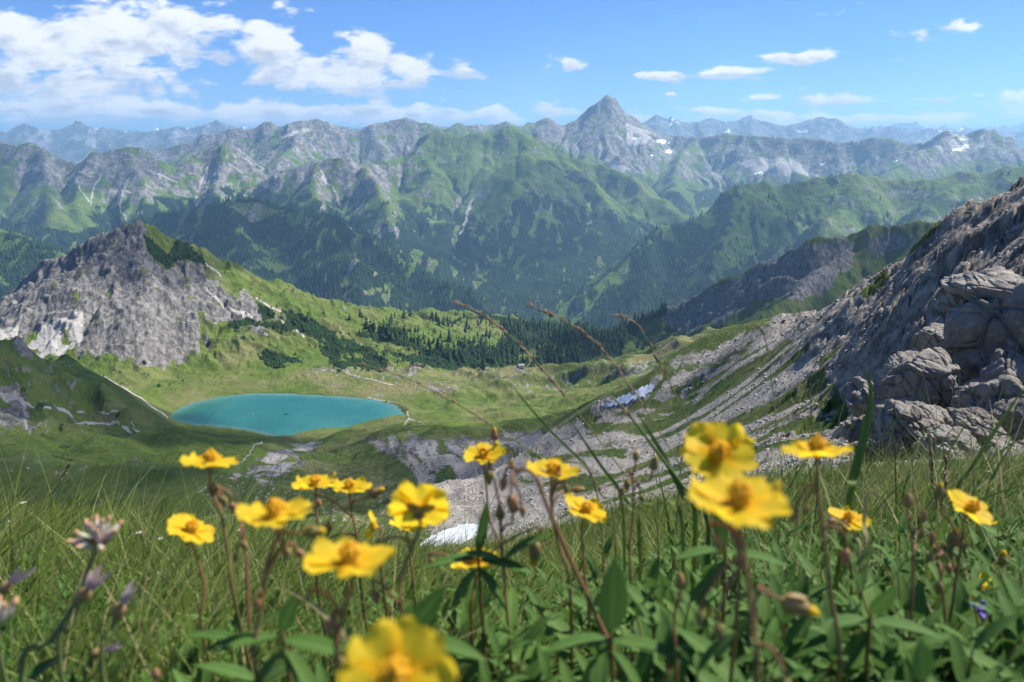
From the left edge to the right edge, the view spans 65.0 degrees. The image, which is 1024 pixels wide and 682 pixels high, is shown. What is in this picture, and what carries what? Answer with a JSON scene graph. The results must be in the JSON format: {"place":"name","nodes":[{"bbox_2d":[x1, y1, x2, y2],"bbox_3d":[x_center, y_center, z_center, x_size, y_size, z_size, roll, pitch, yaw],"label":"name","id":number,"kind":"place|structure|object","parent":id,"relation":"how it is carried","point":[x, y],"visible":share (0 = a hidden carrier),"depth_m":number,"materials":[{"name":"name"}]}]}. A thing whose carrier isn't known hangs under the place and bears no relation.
{"place":"outdoors","nodes":[
{"label":"outdoors","id":0,"kind":"place"},
{"bbox_2d":[0,229,65,298],"bbox_3d":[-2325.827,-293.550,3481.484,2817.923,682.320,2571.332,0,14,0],"label":"hill","id":1,"kind":"structure","parent":0,"point":[7,242],"depth_m":3107.19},
{"bbox_2d":[0,141,267,250],"bbox_3d":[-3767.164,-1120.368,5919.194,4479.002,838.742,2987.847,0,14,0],"label":"mountain","id":2,"kind":"structure","parent":0,"point":[131,181],"depth_m":5498.56,"materials":[{"name":"plant"}]},
{"bbox_2d":[100,375,167,417],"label":"path","id":3,"kind":"structure","parent":0,"point":[138,396],"depth_m":795.53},
{"bbox_2d":[0,220,512,379],"bbox_3d":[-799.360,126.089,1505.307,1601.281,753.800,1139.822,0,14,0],"label":"rocky peak","id":4,"kind":"structure","parent":0,"point":[123,300],"depth_m":1066.65,"materials":[{"name":"stone"}]},
{"bbox_2d":[48,236,666,386],"bbox_3d":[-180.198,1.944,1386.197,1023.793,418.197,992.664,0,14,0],"label":"pine scrub","id":5,"kind":"object","parent":4,"relation":"on","point":[332,357],"visible":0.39,"depth_m":1117.55,"materials":[{"name":"plant"}]},
{"bbox_2d":[170,393,403,435],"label":"lake","id":6,"kind":"structure","parent":0,"point":[307,412],"depth_m":822.60,"materials":[{"name":"liquid"}]},
{"bbox_2d":[129,196,530,319],"bbox_3d":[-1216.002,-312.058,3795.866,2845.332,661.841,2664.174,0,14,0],"label":"hill","id":7,"kind":"structure","parent":0,"point":[259,207],"depth_m":3860.48,"materials":[{"name":"plant"}]},
{"bbox_2d":[0,168,1010,329],"bbox_3d":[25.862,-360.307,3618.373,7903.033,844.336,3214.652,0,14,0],"label":"spruce forest","id":8,"kind":"object","parent":7,"relation":"on","point":[325,254],"visible":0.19,"depth_m":4004.45,"materials":[{"name":"plant"}]},
{"bbox_2d":[256,154,430,253],"bbox_3d":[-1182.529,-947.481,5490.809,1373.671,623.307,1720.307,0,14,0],"label":"mountain","id":9,"kind":"structure","parent":0,"point":[348,189],"depth_m":5526.67,"materials":[{"name":"stone"}]},
{"bbox_2d":[146,117,566,177],"bbox_3d":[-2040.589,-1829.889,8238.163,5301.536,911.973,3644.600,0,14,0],"label":"mountain","id":10,"kind":"structure","parent":0,"point":[269,149],"depth_m":8037.23,"materials":[{"name":"stone"}]},
{"bbox_2d":[0,315,734,483],"bbox_3d":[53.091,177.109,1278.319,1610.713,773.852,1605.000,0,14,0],"label":"lake basin","id":11,"kind":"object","parent":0,"point":[63,394],"visible":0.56,"depth_m":676.12,"materials":[{"name":"plant"}]},
{"bbox_2d":[389,301,677,363],"bbox_3d":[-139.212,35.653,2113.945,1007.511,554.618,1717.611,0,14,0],"label":"spruce wood","id":12,"kind":"object","parent":11,"relation":"on","point":[572,335],"visible":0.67,"depth_m":1570.85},
{"bbox_2d":[0,326,734,548],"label":"hillside","id":13,"kind":"structure","parent":0,"point":[658,405],"depth_m":234.47,"materials":[{"name":"stone"}]},
{"bbox_2d":[421,523,477,545],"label":"snow patch","id":14,"kind":"object","parent":13,"relation":"on","point":[470,533],"visible":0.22,"depth_m":190.22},
{"bbox_2d":[22,177,1023,552],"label":"rubble","id":15,"kind":"object","parent":13,"relation":"on","point":[736,403],"visible":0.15,"depth_m":91.13,"materials":[{"name":"stone"}]},
{"bbox_2d":[851,430,912,461],"bbox_3d":[5.425,1.577,11.697,0.885,0.613,0.562,0,14,0],"label":"boulder","id":16,"kind":"object","parent":15,"relation":"on","point":[897,436],"visible":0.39,"depth_m":11.54,"materials":[{"name":"stone"}]},
{"bbox_2d":[903,401,953,427],"bbox_3d":[6.299,1.332,12.234,0.845,0.689,0.879,-6,15,-24],"label":"boulder","id":17,"kind":"object","parent":15,"relation":"on","point":[942,414],"visible":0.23,"depth_m":12.16,"materials":[{"name":"stone"}]},
{"bbox_2d":[943,280,1023,378],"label":"boulder","id":18,"kind":"object","parent":15,"relation":"on","point":[977,333],"visible":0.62,"depth_m":13.76,"materials":[{"name":"stone"}]},
{"bbox_2d":[935,288,968,312],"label":"boulder","id":19,"kind":"object","parent":18,"relation":"on","point":[948,301],"visible":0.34,"depth_m":15.01,"materials":[{"name":"stone"}]},
{"bbox_2d":[938,340,970,383],"bbox_3d":[8.288,0.210,14.647,0.823,1.137,0.752,0,14,0],"label":"boulder","id":20,"kind":"object","parent":18,"relation":"on","point":[961,374],"visible":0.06,"depth_m":14.66,"materials":[{"name":"stone"}]},
{"bbox_2d":[940,266,1023,301],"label":"boulder","id":21,"kind":"object","parent":18,"relation":"on","point":[987,284],"visible":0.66,"depth_m":14.18,"materials":[{"name":"stone"}]},
{"bbox_2d":[602,384,653,406],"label":"snow patch","id":22,"kind":"object","parent":13,"relation":"on","point":[640,391],"visible":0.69,"depth_m":222.72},
{"bbox_2d":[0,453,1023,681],"bbox_3d":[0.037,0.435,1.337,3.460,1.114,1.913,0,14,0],"label":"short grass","id":23,"kind":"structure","parent":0,"point":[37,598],"depth_m":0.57,"materials":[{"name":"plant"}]},
{"bbox_2d":[0,114,1023,163],"bbox_3d":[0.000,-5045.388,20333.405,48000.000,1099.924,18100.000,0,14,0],"label":"distant mountains","id":24,"kind":"structure","parent":0,"point":[77,142],"depth_m":15062.82,"materials":[{"name":"stone"}]},
{"bbox_2d":[0,336,1023,579],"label":"tall grass","id":25,"kind":"structure","parent":0,"point":[658,505],"depth_m":2.47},
{"bbox_2d":[0,0,1023,131],"label":"sky","id":26,"kind":"structure","parent":0,"point":[140,65],"materials":[{"name":"blue"}]},
{"bbox_2d":[0,426,1023,645],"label":"meadow","id":27,"kind":"structure","parent":0,"point":[621,530],"depth_m":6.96,"materials":[{"name":"plant"}]},
{"bbox_2d":[0,595,20,643],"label":"vetch flower","id":28,"kind":"object","parent":27,"relation":"on","point":[7,615],"visible":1,"depth_m":0.30,"materials":[{"name":"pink plant"}]},
{"bbox_2d":[0,567,36,681],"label":"faded blossom","id":29,"kind":"object","parent":27,"relation":"on","point":[7,587],"visible":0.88,"depth_m":0.34,"materials":[{"name":"purple plant"}]},
{"bbox_2d":[37,463,71,544],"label":"grass stalk","id":30,"kind":"object","parent":27,"relation":"on","point":[63,474],"depth_m":1.30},
{"bbox_2d":[18,514,122,681],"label":"vetch flower","id":31,"kind":"object","parent":27,"relation":"on","point":[98,535],"visible":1,"depth_m":0.34,"materials":[{"name":"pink plant"}]},
{"bbox_2d":[56,564,111,681],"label":"faded blossom","id":32,"kind":"object","parent":27,"relation":"on","point":[83,594],"visible":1,"depth_m":0.33,"materials":[{"name":"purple plant"}]},
{"bbox_2d":[81,641,121,681],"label":"faded blossom","id":33,"kind":"object","parent":27,"relation":"on","point":[93,654],"visible":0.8,"depth_m":0.38,"materials":[{"name":"purple plant"}]},
{"bbox_2d":[98,580,136,681],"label":"faded blossom","id":34,"kind":"object","parent":27,"relation":"on","point":[119,610],"visible":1,"depth_m":0.33,"materials":[{"name":"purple plant"}]},
{"bbox_2d":[152,668,160,681],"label":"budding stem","id":35,"kind":"object","parent":27,"relation":"on","point":[156,674],"visible":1,"depth_m":0.32,"materials":[{"name":"brown plant"}]},
{"bbox_2d":[167,513,216,680],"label":"yellow flower","id":36,"kind":"object","parent":27,"relation":"on","point":[186,528],"visible":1,"depth_m":0.42,"materials":[{"name":"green plant"}]},
{"bbox_2d":[180,448,286,681],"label":"yellow flower","id":37,"kind":"object","parent":27,"relation":"on","point":[210,458],"visible":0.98,"depth_m":0.40,"materials":[{"name":"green plant"}]},
{"bbox_2d":[194,520,311,681],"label":"budding stem","id":38,"kind":"object","parent":27,"relation":"on","point":[234,671],"visible":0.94,"depth_m":0.36,"materials":[{"name":"green plant"}]},
{"bbox_2d":[201,595,346,681],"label":"leafy stem","id":39,"kind":"object","parent":27,"relation":"on","point":[298,669],"visible":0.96,"depth_m":0.30,"materials":[{"name":"green plant"}]},
{"bbox_2d":[235,496,325,681],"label":"yellow flower","id":40,"kind":"object","parent":27,"relation":"on","point":[276,513],"visible":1,"depth_m":0.30,"materials":[{"name":"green plant"}]},
{"bbox_2d":[245,588,350,641],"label":"long grass","id":41,"kind":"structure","parent":27,"relation":"on","point":[325,615],"depth_m":0.40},
{"bbox_2d":[291,471,337,681],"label":"yellow flower","id":42,"kind":"object","parent":27,"relation":"on","point":[315,482],"visible":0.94,"depth_m":0.49,"materials":[{"name":"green plant"}]},
{"bbox_2d":[303,536,395,681],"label":"yellow flower","id":43,"kind":"object","parent":27,"relation":"on","point":[345,557],"visible":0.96,"depth_m":0.25,"materials":[{"name":"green plant"}]},
{"bbox_2d":[314,477,384,632],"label":"yellow flower","id":44,"kind":"object","parent":27,"relation":"on","point":[350,485],"visible":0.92,"depth_m":0.53,"materials":[{"name":"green plant"}]},
{"bbox_2d":[364,510,388,618],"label":"yellow flower","id":45,"kind":"object","parent":27,"relation":"on","point":[369,533],"visible":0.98,"depth_m":0.47,"materials":[{"name":"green plant"}]},
{"bbox_2d":[336,616,457,681],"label":"yellow flower","id":46,"kind":"object","parent":27,"relation":"on","point":[407,649],"visible":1,"depth_m":0.19,"materials":[{"name":"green plant"}]},
{"bbox_2d":[389,519,427,605],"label":"yellow flower","id":47,"kind":"object","parent":27,"relation":"on","point":[411,528],"visible":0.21,"depth_m":0.53,"materials":[{"name":"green plant"}]},
{"bbox_2d":[332,586,486,660],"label":"leafy stem","id":48,"kind":"object","parent":27,"relation":"on","point":[425,610],"visible":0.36,"depth_m":0.29,"materials":[{"name":"green plant"}]},
{"bbox_2d":[370,480,449,616],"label":"yellow flower","id":49,"kind":"object","parent":27,"relation":"on","point":[421,505],"visible":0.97,"depth_m":0.34,"materials":[{"name":"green plant"}]},
{"bbox_2d":[424,501,532,663],"bbox_3d":[-0.017,0.192,0.441,0.056,0.230,0.021,0,14,0],"label":"leafy stem","id":50,"kind":"object","parent":27,"relation":"on","point":[487,576],"visible":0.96,"depth_m":0.42,"materials":[{"name":"green plant"}]},
{"bbox_2d":[357,362,604,578],"bbox_3d":[-0.017,0.190,0.662,0.206,0.359,0.054,0,14,0],"label":"grass stalk","id":51,"kind":"object","parent":27,"relation":"on","point":[439,393],"depth_m":0.62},
{"bbox_2d":[428,526,542,660],"bbox_3d":[-0.015,0.205,0.465,0.062,0.225,0.037,0,14,0],"label":"yellow flower","id":52,"kind":"object","parent":27,"relation":"on","point":[534,548],"visible":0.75,"depth_m":0.43,"materials":[{"name":"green plant"}]},
{"bbox_2d":[463,427,514,588],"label":"yellow flower","id":53,"kind":"object","parent":27,"relation":"on","point":[482,452],"visible":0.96,"depth_m":0.53,"materials":[{"name":"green plant"}]},
{"bbox_2d":[456,459,561,681],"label":"budding stem","id":54,"kind":"object","parent":27,"relation":"on","point":[509,614],"visible":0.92,"depth_m":0.42,"materials":[{"name":"green plant"}]},
{"bbox_2d":[0,487,1023,681],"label":"leaf mat","id":55,"kind":"object","parent":27,"relation":"on","point":[702,651],"visible":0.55,"depth_m":0.46,"materials":[{"name":"plant"}]},
{"bbox_2d":[5,498,1023,681],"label":"leaf stems","id":56,"kind":"object","parent":27,"relation":"on","point":[666,667],"visible":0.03,"depth_m":0.47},
{"bbox_2d":[526,457,584,670],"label":"yellow flower","id":57,"kind":"object","parent":27,"relation":"on","point":[558,470],"visible":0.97,"depth_m":0.42,"materials":[{"name":"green plant"}]},
{"bbox_2d":[453,300,659,566],"bbox_3d":[0.043,0.161,0.649,0.179,0.389,0.053,0,14,0],"label":"grass stalk","id":58,"kind":"object","parent":27,"relation":"on","point":[551,379],"depth_m":0.62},
{"bbox_2d":[498,465,621,676],"bbox_3d":[0.026,0.164,0.376,0.067,0.220,0.014,3,14,13],"label":"budding stem","id":59,"kind":"object","parent":27,"relation":"on","point":[511,499],"visible":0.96,"depth_m":0.36,"materials":[{"name":"brown plant"}]},
{"bbox_2d":[503,375,625,571],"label":"long grass","id":60,"kind":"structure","parent":27,"relation":"on","point":[584,464],"depth_m":0.62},
{"bbox_2d":[565,492,607,654],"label":"yellow flower","id":61,"kind":"object","parent":27,"relation":"on","point":[592,509],"visible":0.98,"depth_m":0.47,"materials":[{"name":"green plant"}]},
{"bbox_2d":[577,448,616,560],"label":"grass stalk","id":62,"kind":"object","parent":27,"relation":"on","point":[590,474],"depth_m":0.60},
{"bbox_2d":[563,409,641,583],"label":"long grass","id":63,"kind":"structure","parent":27,"relation":"on","point":[616,486],"depth_m":0.60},
{"bbox_2d":[533,493,684,609],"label":"long grass","id":64,"kind":"structure","parent":27,"relation":"on","point":[679,511],"depth_m":0.55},
{"bbox_2d":[544,558,687,681],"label":"leafy stem","id":65,"kind":"object","parent":27,"relation":"on","point":[613,602],"visible":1,"depth_m":0.32,"materials":[{"name":"green plant"}]},
{"bbox_2d":[526,301,708,512],"bbox_3d":[0.088,0.152,0.631,0.158,0.369,0.054,0,14,0],"label":"grass stalk","id":66,"kind":"object","parent":27,"relation":"on","point":[550,314],"depth_m":0.60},
{"bbox_2d":[597,450,659,665],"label":"budding stem","id":67,"kind":"object","parent":27,"relation":"on","point":[654,462],"visible":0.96,"depth_m":0.46,"materials":[{"name":"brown plant"}]},
{"bbox_2d":[612,397,711,609],"bbox_3d":[0.119,0.182,0.580,0.092,0.293,0.045,-5,15,-18],"label":"grass stalk","id":68,"kind":"object","parent":27,"relation":"on","point":[686,489],"depth_m":0.55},
{"bbox_2d":[610,314,716,563],"bbox_3d":[0.135,0.164,0.694,0.108,0.377,0.053,0,14,0],"label":"grass stalk","id":69,"kind":"object","parent":27,"relation":"on","point":[641,330],"depth_m":0.66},
{"bbox_2d":[638,414,697,592],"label":"long grass","id":70,"kind":"structure","parent":27,"relation":"on","point":[681,492],"depth_m":0.55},
{"bbox_2d":[672,571,686,681],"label":"budding stem","id":71,"kind":"object","parent":27,"relation":"on","point":[679,584],"visible":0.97,"depth_m":0.34,"materials":[{"name":"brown plant"}]},
{"bbox_2d":[680,421,758,681],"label":"yellow flower","id":72,"kind":"object","parent":27,"relation":"on","point":[707,449],"visible":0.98,"depth_m":0.31,"materials":[{"name":"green plant"}]},
{"bbox_2d":[674,409,768,579],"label":"long grass","id":73,"kind":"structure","parent":27,"relation":"on","point":[678,497],"depth_m":0.82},
{"bbox_2d":[674,514,788,624],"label":"leafy stem","id":74,"kind":"object","parent":27,"relation":"on","point":[713,570],"visible":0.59,"depth_m":0.40,"materials":[{"name":"green plant"}]},
{"bbox_2d":[689,472,791,681],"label":"yellow flower","id":75,"kind":"object","parent":27,"relation":"on","point":[737,503],"visible":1,"depth_m":0.22,"materials":[{"name":"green plant"}]},
{"bbox_2d":[752,323,782,555],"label":"grass stalk","id":76,"kind":"object","parent":27,"relation":"on","point":[760,328],"depth_m":0.72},
{"bbox_2d":[753,584,818,681],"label":"budding stem","id":77,"kind":"object","parent":27,"relation":"on","point":[793,604],"visible":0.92,"depth_m":0.27,"materials":[{"name":"yellow plant"}]},
{"bbox_2d":[810,394,818,544],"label":"grass stalk","id":78,"kind":"object","parent":27,"relation":"on","point":[815,462],"depth_m":0.90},
{"bbox_2d":[781,433,853,681],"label":"yellow flower","id":79,"kind":"object","parent":27,"relation":"on","point":[817,447],"visible":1,"depth_m":0.32,"materials":[{"name":"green plant"}]},
{"bbox_2d":[810,506,862,592],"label":"long grass","id":80,"kind":"structure","parent":27,"relation":"on","point":[853,533],"depth_m":0.50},
{"bbox_2d":[828,506,871,600],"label":"yellow flower","id":81,"kind":"object","parent":27,"relation":"on","point":[852,519],"visible":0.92,"depth_m":0.51,"materials":[{"name":"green plant"}]},
{"bbox_2d":[832,365,873,598],"bbox_3d":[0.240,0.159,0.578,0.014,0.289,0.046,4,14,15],"label":"long grass","id":82,"kind":"structure","parent":27,"relation":"on","point":[867,427],"depth_m":0.55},
{"bbox_2d":[861,490,887,605],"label":"long grass","id":83,"kind":"structure","parent":27,"relation":"on","point":[865,504],"depth_m":0.50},
{"bbox_2d":[817,586,943,681],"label":"leafy stem","id":84,"kind":"object","parent":27,"relation":"on","point":[884,601],"visible":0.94,"depth_m":0.36,"materials":[{"name":"green plant"}]},
{"bbox_2d":[891,639,933,681],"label":"leafy stem","id":85,"kind":"object","parent":27,"relation":"on","point":[923,663],"visible":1,"depth_m":0.27,"materials":[{"name":"green plant"}]},
{"bbox_2d":[879,492,948,681],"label":"budding stem","id":86,"kind":"object","parent":27,"relation":"on","point":[928,640],"visible":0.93,"depth_m":0.40,"materials":[{"name":"green plant"}]},
{"bbox_2d":[926,432,936,526],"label":"grass stalk","id":87,"kind":"object","parent":27,"relation":"on","point":[931,467],"depth_m":1.10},
{"bbox_2d":[923,530,953,678],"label":"budding stem","id":88,"kind":"object","parent":27,"relation":"on","point":[938,586],"visible":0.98,"depth_m":0.42,"materials":[{"name":"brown plant"}]},
{"bbox_2d":[938,455,950,517],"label":"grass stalk","id":89,"kind":"object","parent":27,"relation":"on","point":[945,472],"depth_m":1.15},
{"bbox_2d":[933,482,996,622],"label":"yellow flower","id":90,"kind":"object","parent":27,"relation":"on","point":[974,508],"visible":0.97,"depth_m":0.45,"materials":[{"name":"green plant"}]},
{"bbox_2d":[923,485,1023,579],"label":"long grass","id":91,"kind":"structure","parent":27,"relation":"on","point":[943,523],"depth_m":0.60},
{"bbox_2d":[971,600,985,618],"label":"purple flower","id":92,"kind":"object","parent":27,"relation":"on","point":[982,611],"visible":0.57,"depth_m":0.50,"materials":[{"name":"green plant"}]},
{"bbox_2d":[939,388,1023,548],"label":"long grass","id":93,"kind":"structure","parent":27,"relation":"on","point":[986,443],"depth_m":0.75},
{"bbox_2d":[972,550,1009,600],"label":"yellow flower","id":94,"kind":"object","parent":27,"relation":"on","point":[1000,559],"visible":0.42,"depth_m":0.56,"materials":[{"name":"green plant"}]},
{"bbox_2d":[969,439,1015,554],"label":"long grass","id":95,"kind":"structure","parent":27,"relation":"on","point":[995,471],"depth_m":0.80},
{"bbox_2d":[399,125,695,322],"bbox_3d":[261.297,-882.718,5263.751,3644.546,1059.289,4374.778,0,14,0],"label":"mountain","id":96,"kind":"structure","parent":0,"point":[515,178],"depth_m":5514.43,"materials":[{"name":"plant"}]},
{"bbox_2d":[572,220,936,361],"bbox_3d":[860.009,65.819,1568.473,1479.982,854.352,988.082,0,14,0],"label":"cliff","id":97,"kind":"structure","parent":0,"point":[817,273],"depth_m":1432.83,"materials":[{"name":"stone"}]},
{"bbox_2d":[546,166,1023,329],"bbox_3d":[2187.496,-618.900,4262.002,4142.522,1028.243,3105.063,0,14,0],"label":"mountain","id":98,"kind":"structure","parent":0,"point":[854,205],"depth_m":4157.96,"materials":[{"name":"plant"}]},
{"bbox_2d":[556,95,1023,217],"bbox_3d":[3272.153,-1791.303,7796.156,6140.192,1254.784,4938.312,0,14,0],"label":"mountain","id":99,"kind":"structure","parent":0,"point":[692,176],"depth_m":7792.16,"materials":[{"name":"stone"}]},
{"bbox_2d":[610,357,1023,568],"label":"broad grass","id":100,"kind":"structure","parent":0,"point":[913,471],"depth_m":1.43,"materials":[{"name":"plant"}]},
{"bbox_2d":[734,176,1023,483],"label":"rock slope","id":101,"kind":"structure","parent":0,"point":[794,393],"depth_m":70.35,"materials":[{"name":"stone"}]},
{"bbox_2d":[839,415,877,443],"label":"boulder","id":102,"kind":"object","parent":101,"relation":"on","point":[856,426],"visible":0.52,"depth_m":14.71,"materials":[{"name":"stone"}]},
{"bbox_2d":[846,376,878,417],"bbox_3d":[7.335,1.154,16.243,1.114,0.782,0.836,4,15,16],"label":"boulder","id":103,"kind":"object","parent":101,"relation":"on","point":[858,388],"visible":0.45,"depth_m":16.13,"materials":[{"name":"stone"}]},
{"bbox_2d":[878,350,917,377],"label":"boulder","id":104,"kind":"object","parent":101,"relation":"on","point":[896,359],"visible":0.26,"depth_m":16.19,"materials":[{"name":"stone"}]},
{"bbox_2d":[873,399,938,452],"bbox_3d":[5.809,1.347,11.814,1.089,0.913,0.725,12,18,40],"label":"boulder","id":105,"kind":"object","parent":101,"relation":"on","point":[887,410],"visible":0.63,"depth_m":11.59,"materials":[{"name":"stone"}]},
{"bbox_2d":[873,347,962,410],"bbox_3d":[6.929,0.838,13.662,1.513,1.428,1.057,7,16,27],"label":"boulder","id":106,"kind":"object","parent":101,"relation":"on","point":[903,381],"visible":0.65,"depth_m":13.32,"materials":[{"name":"stone"}]},
{"bbox_2d":[910,323,944,350],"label":"boulder","id":107,"kind":"object","parent":101,"relation":"on","point":[930,336],"visible":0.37,"depth_m":16.86,"materials":[{"name":"stone"}]},
{"bbox_2d":[911,424,978,460],"bbox_3d":[5.959,1.508,10.956,0.886,0.709,0.894,0,14,0],"label":"boulder","id":108,"kind":"object","parent":101,"relation":"on","point":[952,435],"visible":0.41,"depth_m":10.83,"materials":[{"name":"stone"}]},
{"bbox_2d":[946,407,1010,445],"bbox_3d":[6.574,1.350,11.419,0.718,0.746,0.701,0,14,0],"label":"boulder","id":109,"kind":"object","parent":101,"relation":"on","point":[973,423],"visible":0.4,"depth_m":11.29,"materials":[{"name":"stone"}]},
{"bbox_2d":[950,375,1023,412],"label":"boulder","id":110,"kind":"object","parent":101,"relation":"on","point":[972,394],"visible":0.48,"depth_m":12.08,"materials":[{"name":"stone"}]},
{"bbox_2d":[966,348,1023,385],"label":"boulder","id":111,"kind":"object","parent":101,"relation":"on","point":[997,366],"visible":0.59,"depth_m":12.99,"materials":[{"name":"stone"}]},
{"bbox_2d":[982,438,1022,455],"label":"boulder","id":112,"kind":"object","parent":101,"relation":"on","point":[1001,444],"visible":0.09,"depth_m":10.46,"materials":[{"name":"stone"}]},
{"bbox_2d":[989,387,1023,441],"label":"boulder","id":113,"kind":"object","parent":101,"relation":"on","point":[1016,422],"visible":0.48,"depth_m":11.61,"materials":[{"name":"stone"}]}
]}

